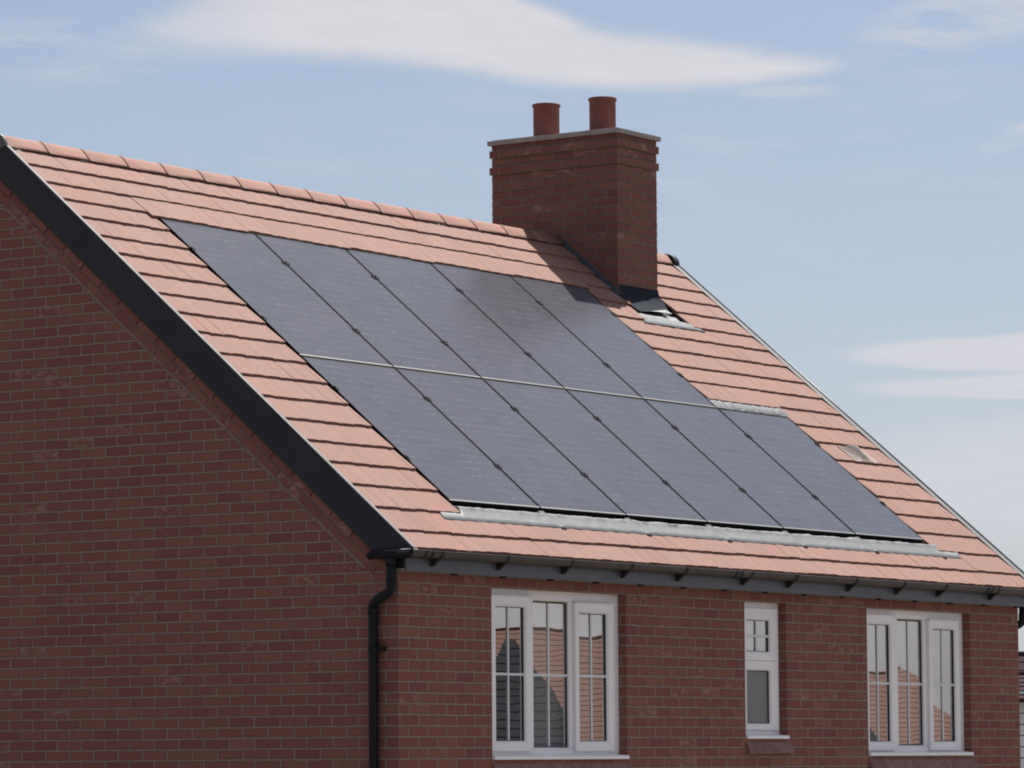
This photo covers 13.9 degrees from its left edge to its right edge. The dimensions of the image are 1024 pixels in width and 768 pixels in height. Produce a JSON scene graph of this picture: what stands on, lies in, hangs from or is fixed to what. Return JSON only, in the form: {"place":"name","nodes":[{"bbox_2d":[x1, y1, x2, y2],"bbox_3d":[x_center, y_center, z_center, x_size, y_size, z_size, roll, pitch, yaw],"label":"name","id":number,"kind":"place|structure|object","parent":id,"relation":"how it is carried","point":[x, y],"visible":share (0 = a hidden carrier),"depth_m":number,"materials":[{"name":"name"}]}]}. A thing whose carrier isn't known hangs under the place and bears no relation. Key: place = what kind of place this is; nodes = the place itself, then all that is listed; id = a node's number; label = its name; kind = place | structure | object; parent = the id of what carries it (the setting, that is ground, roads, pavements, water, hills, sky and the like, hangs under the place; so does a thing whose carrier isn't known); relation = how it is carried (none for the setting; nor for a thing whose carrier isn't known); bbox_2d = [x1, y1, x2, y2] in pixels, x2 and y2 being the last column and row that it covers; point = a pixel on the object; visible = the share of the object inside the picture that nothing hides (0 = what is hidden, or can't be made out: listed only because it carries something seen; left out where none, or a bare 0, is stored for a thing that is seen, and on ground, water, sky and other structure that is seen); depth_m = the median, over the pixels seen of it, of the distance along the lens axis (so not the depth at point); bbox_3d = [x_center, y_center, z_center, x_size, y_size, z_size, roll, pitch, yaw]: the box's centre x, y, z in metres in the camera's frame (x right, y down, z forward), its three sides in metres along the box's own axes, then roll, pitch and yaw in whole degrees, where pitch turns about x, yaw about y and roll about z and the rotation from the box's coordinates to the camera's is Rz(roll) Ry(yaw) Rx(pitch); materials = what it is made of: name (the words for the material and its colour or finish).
{"place":"outdoors","nodes":[
{"label":"outdoors","id":0,"kind":"place"},
{"bbox_2d":[0,96,1023,767],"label":"brick house","id":1,"kind":"structure","parent":0,"point":[234,532],"depth_m":30.46,"materials":[{"name":"red brick"}]},
{"bbox_2d":[159,219,392,366],"bbox_3d":[-1.764,-0.666,31.439,1.338,1.138,1.203,-4,-6,34],"label":"solar panel","id":2,"kind":"object","parent":1,"relation":"attached to","point":[282,300],"visible":1,"depth_m":31.39,"materials":[{"name":"black"}]},
{"bbox_2d":[256,234,480,378],"bbox_3d":[-1.106,-0.583,32.401,1.338,1.138,1.189,-4,-6,34],"label":"solar panel","id":3,"kind":"object","parent":1,"relation":"attached to","point":[348,288],"visible":1,"depth_m":32.36,"materials":[{"name":"black"}]},
{"bbox_2d":[301,356,539,511],"bbox_3d":[-0.663,0.369,30.598,1.338,1.137,1.203,-4,-6,34],"label":"solar panel","id":4,"kind":"object","parent":1,"relation":"on","point":[439,451],"visible":1,"depth_m":30.54,"materials":[{"name":"black"}]},
{"bbox_2d":[345,249,563,388],"bbox_3d":[-0.452,-0.501,33.359,1.338,1.138,1.189,-4,-6,34],"label":"solar panel","id":5,"kind":"object","parent":1,"relation":"attached to","point":[440,306],"visible":1,"depth_m":33.32,"materials":[{"name":"black"}]},
{"bbox_2d":[395,368,625,518],"bbox_3d":[-0.006,0.451,31.561,1.338,1.137,1.189,-4,-6,34],"label":"solar panel","id":6,"kind":"object","parent":1,"relation":"on","point":[538,468],"visible":1,"depth_m":31.51,"materials":[{"name":"black"}]},
{"bbox_2d":[430,263,641,398],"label":"solar panel","id":7,"kind":"object","parent":1,"relation":"attached to","point":[564,357],"visible":1,"depth_m":34.28,"materials":[{"name":"black"}]},
{"bbox_2d":[491,588,631,767],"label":"window","id":8,"kind":"structure","parent":1,"relation":"in","point":[555,679],"depth_m":30.42,"materials":[{"name":"white plastic"}]},
{"bbox_2d":[483,379,706,525],"bbox_3d":[0.648,0.534,32.518,1.338,1.137,1.189,-4,-6,34],"label":"solar panel","id":9,"kind":"object","parent":1,"relation":"on","point":[629,483],"visible":1,"depth_m":32.47,"materials":[{"name":"black"}]},
{"bbox_2d":[510,276,715,407],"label":"solar panel","id":10,"kind":"object","parent":1,"relation":"attached to","point":[603,333],"visible":1,"depth_m":35.23,"materials":[{"name":"black"}]},
{"bbox_2d":[566,389,782,531],"bbox_3d":[1.302,0.616,33.475,1.338,1.137,1.189,-4,-6,34],"label":"solar panel","id":11,"kind":"object","parent":1,"relation":"on","point":[662,448],"visible":1,"depth_m":33.42,"materials":[{"name":"black"}]},
{"bbox_2d":[645,399,854,537],"bbox_3d":[1.956,0.698,34.432,1.338,1.137,1.189,-4,-6,34],"label":"solar panel","id":12,"kind":"object","parent":1,"relation":"on","point":[774,489],"visible":1,"depth_m":34.38,"materials":[{"name":"black"}]},
{"bbox_2d":[744,602,793,753],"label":"window","id":13,"kind":"structure","parent":1,"relation":"in","point":[761,619],"depth_m":32.63,"materials":[{"name":"white plastic"}]},
{"bbox_2d":[719,409,922,542],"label":"solar panel","id":14,"kind":"object","parent":1,"relation":"on","point":[811,466],"visible":1,"depth_m":35.34,"materials":[{"name":"black"}]},
{"bbox_2d":[867,608,977,767],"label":"window","id":15,"kind":"structure","parent":1,"relation":"in","point":[915,658],"depth_m":34.76,"materials":[{"name":"white plastic"}]},
{"bbox_2d":[0,0,1023,650],"label":"sky","id":16,"kind":"structure","parent":0,"point":[845,177],"materials":[{"name":"blue"}]},
{"bbox_2d":[1019,671,1023,767],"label":"boarded house","id":17,"kind":"structure","parent":0,"point":[1021,687],"depth_m":56.33,"materials":[{"name":"white"}]},
{"bbox_2d":[1019,651,1023,670],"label":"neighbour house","id":18,"kind":"structure","parent":0,"point":[1021,660],"depth_m":71.64,"materials":[{"name":"red brick"}]}
]}

